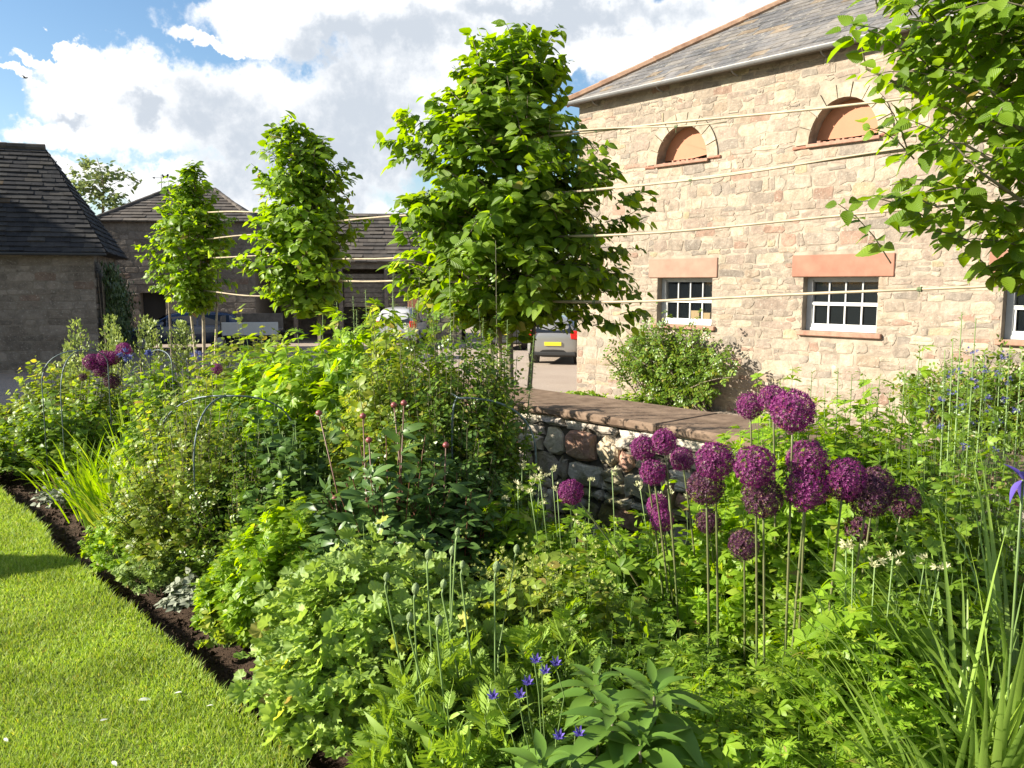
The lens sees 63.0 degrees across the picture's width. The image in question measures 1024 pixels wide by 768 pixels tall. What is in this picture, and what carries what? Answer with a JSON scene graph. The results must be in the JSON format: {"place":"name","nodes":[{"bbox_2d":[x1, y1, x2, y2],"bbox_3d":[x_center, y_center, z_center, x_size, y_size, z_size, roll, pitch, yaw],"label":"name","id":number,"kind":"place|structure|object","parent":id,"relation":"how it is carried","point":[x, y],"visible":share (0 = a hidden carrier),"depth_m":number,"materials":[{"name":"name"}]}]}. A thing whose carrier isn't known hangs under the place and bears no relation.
{"place":"outdoors","nodes":[
{"label":"outdoors","id":0,"kind":"place"},
{"bbox_2d":[0,485,309,767],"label":"lawn","id":1,"kind":"structure","parent":0,"point":[135,735],"depth_m":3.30,"materials":[{"name":"green plant"}]},
{"bbox_2d":[0,396,579,767],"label":"flower bed soil","id":2,"kind":"structure","parent":0,"point":[248,663],"depth_m":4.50,"materials":[{"name":"brown soil"}]},
{"bbox_2d":[0,411,58,478],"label":"garden shrub","id":3,"kind":"object","parent":2,"relation":"on","point":[8,446],"visible":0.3,"depth_m":7.36,"materials":[{"name":"green plant"}]},
{"bbox_2d":[0,355,101,440],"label":"garden shrub","id":4,"kind":"object","parent":2,"relation":"on","point":[66,382],"visible":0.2,"depth_m":8.22,"materials":[{"name":"green plant"}]},
{"bbox_2d":[0,376,132,479],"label":"garden shrub","id":5,"kind":"object","parent":2,"relation":"on","point":[30,439],"visible":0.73,"depth_m":7.24,"materials":[{"name":"green plant"}]},
{"bbox_2d":[6,431,127,507],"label":"daylily","id":6,"kind":"object","parent":2,"relation":"on","point":[68,476],"visible":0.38,"depth_m":6.55,"materials":[{"name":"green plant"}]},
{"bbox_2d":[30,452,149,529],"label":"daylily","id":7,"kind":"object","parent":2,"relation":"on","point":[90,485],"visible":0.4,"depth_m":6.04,"materials":[{"name":"green plant"}]},
{"bbox_2d":[77,497,176,574],"bbox_3d":[-2.227,0.878,5.217,0.850,0.469,0.841,-6,9,-39],"label":"cranesbill","id":8,"kind":"object","parent":2,"relation":"on","point":[101,542],"visible":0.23,"depth_m":4.96,"materials":[{"name":"green plant"}]},
{"bbox_2d":[103,356,194,448],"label":"garden shrub","id":9,"kind":"object","parent":2,"relation":"on","point":[155,377],"visible":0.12,"depth_m":7.79,"materials":[{"name":"green plant"}]},
{"bbox_2d":[107,531,201,595],"bbox_3d":[-1.971,1.005,4.821,0.639,0.311,0.602,0,7,0],"label":"cranesbill","id":10,"kind":"object","parent":2,"relation":"on","point":[156,573],"visible":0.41,"depth_m":4.63,"materials":[{"name":"green plant"}]},
{"bbox_2d":[112,361,217,497],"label":"garden shrub","id":11,"kind":"object","parent":2,"relation":"on","point":[129,434],"visible":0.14,"depth_m":6.51,"materials":[{"name":"green plant"}]},
{"bbox_2d":[95,366,255,576],"bbox_3d":[-1.897,0.517,4.928,1.049,1.255,1.004,0,7,0],"label":"rose bush","id":12,"kind":"object","parent":2,"relation":"on","point":[144,526],"visible":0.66,"depth_m":4.74,"materials":[{"name":"green plant"}]},
{"bbox_2d":[154,567,205,612],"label":"silver plant","id":13,"kind":"object","parent":2,"relation":"on","point":[183,594],"visible":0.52,"depth_m":4.43,"materials":[{"name":"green plant"}]},
{"bbox_2d":[188,343,255,437],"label":"garden shrub","id":14,"kind":"object","parent":2,"relation":"on","point":[231,347],"visible":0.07,"depth_m":7.20,"materials":[{"name":"green plant"}]},
{"bbox_2d":[187,525,280,648],"bbox_3d":[-1.276,0.974,4.153,0.646,0.534,0.619,0,7,0],"label":"cranesbill","id":15,"kind":"object","parent":2,"relation":"on","point":[206,590],"visible":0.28,"depth_m":4.00,"materials":[{"name":"green plant"}]},
{"bbox_2d":[166,420,303,578],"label":"rose bush","id":16,"kind":"object","parent":2,"relation":"on","point":[207,556],"visible":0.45,"depth_m":4.59,"materials":[{"name":"green plant"}]},
{"bbox_2d":[179,393,307,540],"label":"shaded plant","id":17,"kind":"object","parent":2,"relation":"on","point":[257,420],"visible":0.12,"depth_m":4.86,"materials":[{"name":"green plant"}]},
{"bbox_2d":[203,304,292,387],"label":"garden shrub","id":18,"kind":"object","parent":2,"relation":"on","point":[258,348],"visible":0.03,"depth_m":8.17,"materials":[{"name":"green plant"}]},
{"bbox_2d":[201,333,313,458],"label":"shrub","id":19,"kind":"object","parent":2,"relation":"on","point":[243,380],"visible":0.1,"depth_m":5.79,"materials":[{"name":"green plant"}]},
{"bbox_2d":[211,475,344,646],"bbox_3d":[-1.032,0.840,4.114,0.862,0.808,0.845,0,7,0],"label":"cranesbill","id":20,"kind":"object","parent":2,"relation":"on","point":[280,526],"visible":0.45,"depth_m":3.90,"materials":[{"name":"green plant"}]},
{"bbox_2d":[225,416,344,543],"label":"shaded plant","id":21,"kind":"object","parent":2,"relation":"on","point":[288,468],"visible":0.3,"depth_m":4.48,"materials":[{"name":"green plant"}]},
{"bbox_2d":[241,305,374,490],"bbox_3d":[-1.272,0.270,5.563,1.178,1.593,1.184,0,7,0],"label":"shrub","id":22,"kind":"object","parent":2,"relation":"on","point":[292,394],"visible":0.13,"depth_m":5.31,"materials":[{"name":"green plant"}]},
{"bbox_2d":[226,515,475,759],"bbox_3d":[-0.555,0.942,3.283,1.108,0.804,1.110,0,7,0],"label":"cranesbill","id":23,"kind":"object","parent":2,"relation":"on","point":[315,654],"visible":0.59,"depth_m":3.02,"materials":[{"name":"green plant"}]},
{"bbox_2d":[296,297,428,461],"bbox_3d":[-0.921,0.265,5.385,1.060,1.645,1.048,0,7,0],"label":"bellflower","id":24,"kind":"object","parent":2,"relation":"on","point":[337,361],"visible":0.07,"depth_m":5.17,"materials":[{"name":"green plant"}]},
{"bbox_2d":[281,400,480,567],"bbox_3d":[-0.581,0.659,4.018,1.071,1.192,1.161,0,7,0],"label":"peony","id":25,"kind":"object","parent":2,"relation":"on","point":[373,500],"visible":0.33,"depth_m":3.88,"materials":[{"name":"green plant"}]},
{"bbox_2d":[316,268,465,498],"bbox_3d":[-0.607,0.263,4.711,0.968,1.811,0.967,0,7,0],"label":"rose bush","id":26,"kind":"object","parent":2,"relation":"on","point":[357,407],"visible":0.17,"depth_m":4.53,"materials":[{"name":"green plant"}]},
{"bbox_2d":[343,619,511,767],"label":"poppy","id":27,"kind":"object","parent":2,"relation":"on","point":[459,703],"visible":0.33,"depth_m":2.65,"materials":[{"name":"green plant"}]},
{"bbox_2d":[359,552,517,718],"bbox_3d":[-0.228,1.001,3.153,0.766,0.718,0.745,0,7,0],"label":"cranesbill","id":28,"kind":"object","parent":2,"relation":"on","point":[477,600],"visible":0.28,"depth_m":3.03,"materials":[{"name":"green plant"}]},
{"bbox_2d":[351,282,561,533],"bbox_3d":[-0.338,0.322,4.543,1.236,1.736,1.138,0,7,0],"label":"rose bush","id":29,"kind":"object","parent":2,"relation":"on","point":[499,435],"visible":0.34,"depth_m":4.38,"materials":[{"name":"green plant"}]},
{"bbox_2d":[389,472,525,599],"bbox_3d":[-0.265,0.840,3.981,0.833,0.842,0.804,0,7,0],"label":"peony","id":30,"kind":"object","parent":2,"relation":"on","point":[471,523],"visible":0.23,"depth_m":3.84,"materials":[{"name":"green plant"}]},
{"bbox_2d":[344,528,573,767],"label":"poppy","id":31,"kind":"object","parent":2,"relation":"on","point":[462,745],"visible":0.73,"depth_m":2.49,"materials":[{"name":"green plant"}]},
{"bbox_2d":[408,417,528,547],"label":"rose bush","id":32,"kind":"object","parent":2,"relation":"on","point":[480,480],"visible":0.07,"depth_m":4.15,"materials":[{"name":"green plant"}]},
{"bbox_2d":[464,232,541,534],"bbox_3d":[-0.079,0.169,4.664,0.511,2.007,0.516,0,7,0],"label":"rose bush","id":33,"kind":"object","parent":2,"relation":"on","point":[481,354],"visible":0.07,"depth_m":4.61,"materials":[{"name":"green plant"}]},
{"bbox_2d":[473,461,578,605],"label":"masterwort","id":34,"kind":"object","parent":2,"relation":"on","point":[521,524],"visible":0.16,"depth_m":3.92,"materials":[{"name":"green plant"}]},
{"bbox_2d":[465,653,603,767],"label":"columbine","id":35,"kind":"object","parent":2,"relation":"on","point":[584,759],"visible":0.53,"depth_m":2.27,"materials":[{"name":"green plant"}]},
{"bbox_2d":[421,521,660,673],"bbox_3d":[0.182,0.965,3.260,0.804,0.763,0.846,-5,8,-33],"label":"meadow rue","id":36,"kind":"object","parent":2,"relation":"on","point":[531,597],"visible":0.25,"depth_m":3.17,"materials":[{"name":"green plant"}]},
{"bbox_2d":[498,728,594,767],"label":"hellebore","id":37,"kind":"object","parent":2,"relation":"on","point":[549,756],"visible":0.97,"depth_m":2.14,"materials":[{"name":"green plant"}]},
{"bbox_2d":[496,608,634,752],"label":"poppy","id":38,"kind":"object","parent":2,"relation":"on","point":[520,636],"visible":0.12,"depth_m":2.86,"materials":[{"name":"green plant"}]},
{"bbox_2d":[520,465,642,623],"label":"masterwort","id":39,"kind":"object","parent":2,"relation":"on","point":[576,528],"visible":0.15,"depth_m":3.74,"materials":[{"name":"green plant"}]},
{"bbox_2d":[543,655,636,757],"bbox_3d":[0.250,1.126,2.458,0.305,0.634,0.315,-3,8,-27],"label":"hellebore","id":40,"kind":"object","parent":2,"relation":"on","point":[584,696],"visible":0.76,"depth_m":2.43,"materials":[{"name":"green plant"}]},
{"bbox_2d":[508,620,682,767],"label":"meadow rue","id":41,"kind":"object","parent":2,"relation":"on","point":[618,683],"visible":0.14,"depth_m":2.58,"materials":[{"name":"green plant"}]},
{"bbox_2d":[544,568,673,711],"bbox_3d":[0.340,1.032,3.052,0.674,0.679,0.669,5,8,33],"label":"meadow rue","id":42,"kind":"object","parent":2,"relation":"on","point":[634,612],"visible":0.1,"depth_m":2.99,"materials":[{"name":"green plant"}]},
{"bbox_2d":[559,690,672,767],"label":"hellebore","id":43,"kind":"object","parent":2,"relation":"on","point":[592,737],"visible":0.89,"depth_m":2.15,"materials":[{"name":"green plant"}]},
{"bbox_2d":[545,466,714,660],"bbox_3d":[0.525,0.829,3.603,0.874,0.950,0.804,-4,8,-28],"label":"masterwort","id":44,"kind":"object","parent":2,"relation":"on","point":[628,564],"visible":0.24,"depth_m":3.46,"materials":[{"name":"green plant"}]},
{"bbox_2d":[567,705,712,767],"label":"hellebore","id":45,"kind":"object","parent":2,"relation":"on","point":[667,756],"visible":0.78,"depth_m":2.12,"materials":[{"name":"green plant"}]},
{"bbox_2d":[581,658,714,767],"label":"hellebore","id":46,"kind":"object","parent":2,"relation":"on","point":[661,678],"visible":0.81,"depth_m":2.25,"materials":[{"name":"green plant"}]},
{"bbox_2d":[651,428,679,639],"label":"allium","id":47,"kind":"object","parent":2,"relation":"on","point":[662,444],"visible":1,"depth_m":3.29,"materials":[{"name":"purple plant"}]},
{"bbox_2d":[624,469,741,608],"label":"masterwort","id":48,"kind":"object","parent":2,"relation":"on","point":[642,548],"visible":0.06,"depth_m":3.83,"materials":[{"name":"green plant"}]},
{"bbox_2d":[619,619,750,715],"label":"hardy geranium","id":49,"kind":"object","parent":2,"relation":"on","point":[679,663],"visible":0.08,"depth_m":2.70,"materials":[{"name":"green plant"}]},
{"bbox_2d":[686,467,725,644],"bbox_3d":[0.667,0.834,2.932,0.135,1.101,0.141,3,8,25],"label":"allium","id":50,"kind":"object","parent":2,"relation":"on","point":[706,487],"visible":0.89,"depth_m":2.86,"materials":[{"name":"purple plant"}]},
{"bbox_2d":[694,439,735,657],"bbox_3d":[0.693,0.781,2.933,0.153,1.207,0.223,0,7,0],"label":"allium","id":51,"kind":"object","parent":2,"relation":"on","point":[716,462],"visible":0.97,"depth_m":2.81,"materials":[{"name":"purple plant"}]},
{"bbox_2d":[643,652,813,767],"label":"hardy geranium","id":52,"kind":"object","parent":2,"relation":"on","point":[727,722],"visible":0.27,"depth_m":2.46,"materials":[{"name":"green plant"}]},
{"bbox_2d":[728,528,760,664],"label":"allium","id":53,"kind":"object","parent":2,"relation":"on","point":[744,544],"visible":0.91,"depth_m":3.13,"materials":[{"name":"purple plant"}]},
{"bbox_2d":[671,447,825,665],"bbox_3d":[1.037,0.790,3.519,0.759,1.047,0.784,0,7,0],"label":"delphinium","id":54,"kind":"object","parent":2,"relation":"on","point":[731,580],"visible":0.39,"depth_m":3.32,"materials":[{"name":"green plant"}]},
{"bbox_2d":[689,710,812,767],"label":"hardy geranium","id":55,"kind":"object","parent":2,"relation":"on","point":[733,751],"visible":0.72,"depth_m":2.21,"materials":[{"name":"green plant"}]},
{"bbox_2d":[732,444,778,670],"bbox_3d":[0.783,0.792,2.781,0.141,1.220,0.238,1,7,7],"label":"allium","id":56,"kind":"object","parent":2,"relation":"on","point":[755,465],"visible":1,"depth_m":2.65,"materials":[{"name":"purple plant"}]},
{"bbox_2d":[740,477,784,663],"bbox_3d":[0.819,0.848,2.780,0.144,1.110,0.148,0,7,0],"label":"allium","id":57,"kind":"object","parent":2,"relation":"on","point":[763,497],"visible":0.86,"depth_m":2.70,"materials":[{"name":"purple plant"}]},
{"bbox_2d":[690,367,846,548],"bbox_3d":[1.296,0.591,3.928,0.894,1.344,0.909,0,7,0],"label":"delphinium","id":58,"kind":"object","parent":2,"relation":"on","point":[758,436],"visible":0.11,"depth_m":3.92,"materials":[{"name":"green plant"}]},
{"bbox_2d":[693,644,859,763],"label":"hardy geranium","id":59,"kind":"object","parent":2,"relation":"on","point":[765,702],"visible":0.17,"depth_m":2.45,"materials":[{"name":"green plant"}]},
{"bbox_2d":[739,585,813,683],"bbox_3d":[1.087,1.060,3.158,0.537,0.602,0.526,0,7,0],"label":"delphinium","id":60,"kind":"object","parent":2,"relation":"on","point":[768,655],"visible":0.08,"depth_m":3.12,"materials":[{"name":"green plant"}]},
{"bbox_2d":[769,388,816,665],"bbox_3d":[0.892,0.706,2.742,0.148,1.400,0.186,0,7,0],"label":"allium","id":61,"kind":"object","parent":2,"relation":"on","point":[793,409],"visible":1,"depth_m":2.63,"materials":[{"name":"purple plant"}]},
{"bbox_2d":[782,468,830,652],"bbox_3d":[0.947,0.832,2.740,0.148,1.149,0.147,6,9,42],"label":"allium","id":62,"kind":"object","parent":2,"relation":"on","point":[805,489],"visible":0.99,"depth_m":2.66,"materials":[{"name":"purple plant"}]},
{"bbox_2d":[784,439,831,649],"bbox_3d":[0.982,0.784,2.801,0.146,1.231,0.216,7,10,44],"label":"allium","id":63,"kind":"object","parent":2,"relation":"on","point":[807,460],"visible":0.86,"depth_m":2.68,"materials":[{"name":"purple plant"}]},
{"bbox_2d":[623,507,1023,767],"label":"iris","id":64,"kind":"object","parent":2,"relation":"on","point":[1001,757],"visible":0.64,"depth_m":2.24,"materials":[{"name":"green plant"}]},
{"bbox_2d":[753,708,901,767],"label":"hardy geranium","id":65,"kind":"object","parent":2,"relation":"on","point":[780,758],"visible":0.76,"depth_m":2.16,"materials":[{"name":"green plant"}]},
{"bbox_2d":[745,440,916,664],"bbox_3d":[1.272,0.767,3.403,0.814,1.121,0.793,0,7,0],"label":"delphinium","id":66,"kind":"object","parent":2,"relation":"on","point":[780,564],"visible":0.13,"depth_m":3.23,"materials":[{"name":"green plant"}]},
{"bbox_2d":[770,371,910,540],"bbox_3d":[1.557,0.579,4.053,0.960,1.338,0.968,0,7,0],"label":"delphinium","id":67,"kind":"object","parent":2,"relation":"on","point":[850,430],"visible":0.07,"depth_m":3.89,"materials":[{"name":"green plant"}]},
{"bbox_2d":[819,456,867,610],"bbox_3d":[1.065,0.816,2.740,0.149,1.183,0.166,5,8,34],"label":"allium","id":68,"kind":"object","parent":2,"relation":"on","point":[841,482],"visible":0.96,"depth_m":2.65,"materials":[{"name":"purple plant"}]},
{"bbox_2d":[770,628,942,767],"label":"hardy geranium","id":69,"kind":"object","parent":2,"relation":"on","point":[895,718],"visible":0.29,"depth_m":2.38,"materials":[{"name":"green plant"}]},
{"bbox_2d":[693,448,1023,767],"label":"iris","id":70,"kind":"object","parent":2,"relation":"on","point":[1013,655],"visible":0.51,"depth_m":2.46,"materials":[{"name":"green plant"}]},
{"bbox_2d":[844,473,892,595],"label":"allium","id":71,"kind":"object","parent":2,"relation":"on","point":[867,499],"visible":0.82,"depth_m":2.65,"materials":[{"name":"purple plant"}]},
{"bbox_2d":[778,539,961,725],"bbox_3d":[1.121,0.944,2.632,0.639,0.955,0.625,0,7,0],"label":"masterwort","id":72,"kind":"object","parent":2,"relation":"on","point":[848,614],"visible":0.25,"depth_m":2.57,"materials":[{"name":"green plant"}]},
{"bbox_2d":[807,721,935,767],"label":"hardy geranium","id":73,"kind":"object","parent":2,"relation":"on","point":[880,762],"visible":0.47,"depth_m":2.21,"materials":[{"name":"green plant"}]},
{"bbox_2d":[802,447,983,635],"bbox_3d":[1.439,0.784,3.214,0.791,1.133,0.770,0,7,0],"label":"delphinium","id":74,"kind":"object","parent":2,"relation":"on","point":[906,526],"visible":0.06,"depth_m":3.10,"materials":[{"name":"green plant"}]},
{"bbox_2d":[825,344,973,541],"bbox_3d":[1.833,0.529,3.987,0.904,1.454,0.914,0,7,0],"label":"delphinium","id":75,"kind":"object","parent":2,"relation":"on","point":[892,446],"visible":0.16,"depth_m":3.83,"materials":[{"name":"green plant"}]},
{"bbox_2d":[845,640,1016,767],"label":"hardy geranium","id":76,"kind":"object","parent":2,"relation":"on","point":[925,724],"visible":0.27,"depth_m":2.37,"materials":[{"name":"green plant"}]},
{"bbox_2d":[850,509,1016,706],"bbox_3d":[1.391,0.916,2.820,0.673,0.965,0.643,0,7,0],"label":"delphinium","id":77,"kind":"object","parent":2,"relation":"on","point":[931,543],"visible":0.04,"depth_m":2.72,"materials":[{"name":"green plant"}]},
{"bbox_2d":[875,436,1023,688],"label":"delphinium","id":78,"kind":"object","parent":2,"relation":"on","point":[962,532],"visible":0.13,"depth_m":2.96,"materials":[{"name":"green plant"}]},
{"bbox_2d":[878,312,1023,603],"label":"delphinium","id":79,"kind":"object","parent":2,"relation":"on","point":[948,416],"visible":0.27,"depth_m":3.38,"materials":[{"name":"green plant"}]},
{"bbox_2d":[914,344,1023,583],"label":"delphinium","id":80,"kind":"object","parent":2,"relation":"on","point":[995,458],"visible":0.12,"depth_m":3.53,"materials":[{"name":"green plant"}]},
{"bbox_2d":[0,0,775,282],"label":"sky","id":81,"kind":"structure","parent":0,"point":[152,88],"materials":[{"name":"white"}]},
{"bbox_2d":[0,327,1020,454],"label":"yard","id":82,"kind":"structure","parent":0,"point":[557,374],"depth_m":24.89,"materials":[{"name":"beige gravel"}]},
{"bbox_2d":[0,142,128,372],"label":"slate roofed barn","id":83,"kind":"structure","parent":82,"relation":"on","point":[58,244],"depth_m":23.63,"materials":[{"name":"stone"}]},
{"bbox_2d":[97,261,140,366],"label":"ivy","id":84,"kind":"object","parent":83,"relation":"attached to","point":[116,299],"visible":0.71,"depth_m":25.12,"materials":[{"name":"green plant"}]},
{"bbox_2d":[66,155,141,212],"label":"garden tree","id":85,"kind":"object","parent":82,"relation":"on","point":[98,194],"visible":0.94,"depth_m":46.82,"materials":[{"name":"green plant"}]},
{"bbox_2d":[131,160,238,391],"bbox_3d":[-4.954,-1.236,12.962,1.517,4.344,1.282,0,7,0],"label":"pleached tree","id":86,"kind":"object","parent":82,"relation":"on","point":[191,220],"visible":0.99,"depth_m":12.62,"materials":[{"name":"green plant"}]},
{"bbox_2d":[129,311,240,351],"bbox_3d":[-12.424,-2.013,31.487,4.345,1.491,2.060,-2,7,-17],"label":"parked car","id":87,"kind":"object","parent":82,"relation":"on","point":[163,322],"visible":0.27,"depth_m":30.85,"materials":[{"name":"blue paint"}]},
{"bbox_2d":[96,174,279,343],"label":"hipped barn","id":88,"kind":"structure","parent":82,"relation":"on","point":[127,225],"depth_m":34.14,"materials":[{"name":"stone"}]},
{"bbox_2d":[220,313,307,351],"bbox_3d":[-9.184,-1.944,31.253,3.057,1.350,1.600,-1,7,-8],"label":"flatbed trailer","id":89,"kind":"object","parent":82,"relation":"on","point":[256,321],"visible":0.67,"depth_m":30.52,"materials":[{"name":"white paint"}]},
{"bbox_2d":[227,110,373,343],"bbox_3d":[-2.538,-0.991,10.173,1.547,4.527,1.308,3,8,25],"label":"pleached tree","id":90,"kind":"object","parent":82,"relation":"on","point":[303,186],"visible":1,"depth_m":9.80,"materials":[{"name":"green plant"}]},
{"bbox_2d":[253,213,464,342],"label":"cart shed","id":91,"kind":"structure","parent":82,"relation":"on","point":[376,239],"depth_m":35.54,"materials":[{"name":"stone"}]},
{"bbox_2d":[373,19,658,386],"bbox_3d":[0.011,-0.781,7.552,2.336,4.741,2.014,-3,8,-24],"label":"pleached tree","id":92,"kind":"object","parent":82,"relation":"on","point":[528,213],"visible":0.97,"depth_m":7.05,"materials":[{"name":"green plant"}]},
{"bbox_2d":[527,82,1015,139],"bbox_3d":[1.526,-1.839,5.700,0.028,0.251,4.519,-6,9,-41],"label":"cane rail","id":93,"kind":"object","parent":92,"relation":"attached to","point":[750,115],"visible":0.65,"depth_m":5.67,"materials":[{"name":"brown wood"}]},
{"bbox_2d":[552,285,1018,303],"bbox_3d":[1.526,-0.623,5.847,0.031,0.232,4.519,-6,9,-41],"label":"cane rail","id":94,"kind":"object","parent":92,"relation":"attached to","point":[919,289],"visible":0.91,"depth_m":5.55,"materials":[{"name":"brown wood"}]},
{"bbox_2d":[554,197,1023,237],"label":"cane rail","id":95,"kind":"object","parent":92,"relation":"attached to","point":[741,225],"visible":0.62,"depth_m":5.74,"materials":[{"name":"brown wood"}]},
{"bbox_2d":[528,315,576,363],"bbox_3d":[1.626,-1.513,27.314,2.000,1.501,3.845,1,7,11],"label":"parked car","id":96,"kind":"object","parent":82,"relation":"on","point":[556,343],"visible":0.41,"depth_m":25.48,"materials":[{"name":"silver metal"}]},
{"bbox_2d":[601,299,739,411],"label":"climbing rose","id":97,"kind":"object","parent":82,"relation":"on","point":[675,375],"visible":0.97,"depth_m":16.44,"materials":[{"name":"green plant"}]},
{"bbox_2d":[385,368,1023,570],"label":"garden wall","id":98,"kind":"structure","parent":82,"relation":"on","point":[581,439],"depth_m":5.37,"materials":[{"name":"stone"}]},
{"bbox_2d":[565,0,1023,449],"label":"stone barn","id":99,"kind":"structure","parent":82,"relation":"on","point":[772,56],"depth_m":15.27,"materials":[{"name":"beige stone"}]},
{"bbox_2d":[653,278,715,330],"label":"window","id":100,"kind":"structure","parent":99,"relation":"in","point":[672,288],"depth_m":17.49,"materials":[{"name":"white paint"}]},
{"bbox_2d":[796,277,881,338],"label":"window","id":101,"kind":"structure","parent":99,"relation":"in","point":[853,312],"depth_m":15.05,"materials":[{"name":"white paint"}]},
{"bbox_2d":[994,291,1023,345],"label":"window","id":102,"kind":"structure","parent":99,"relation":"in","point":[1014,321],"depth_m":12.59,"materials":[{"name":"white paint"}]},
{"bbox_2d":[825,0,1023,308],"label":"pleached tree","id":103,"kind":"object","parent":82,"relation":"on","point":[988,59],"visible":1,"depth_m":3.98,"materials":[{"name":"green plant"}]},
{"bbox_2d":[875,334,1023,453],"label":"shrub","id":104,"kind":"object","parent":82,"relation":"on","point":[990,387],"visible":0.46,"depth_m":12.26,"materials":[{"name":"green plant"}]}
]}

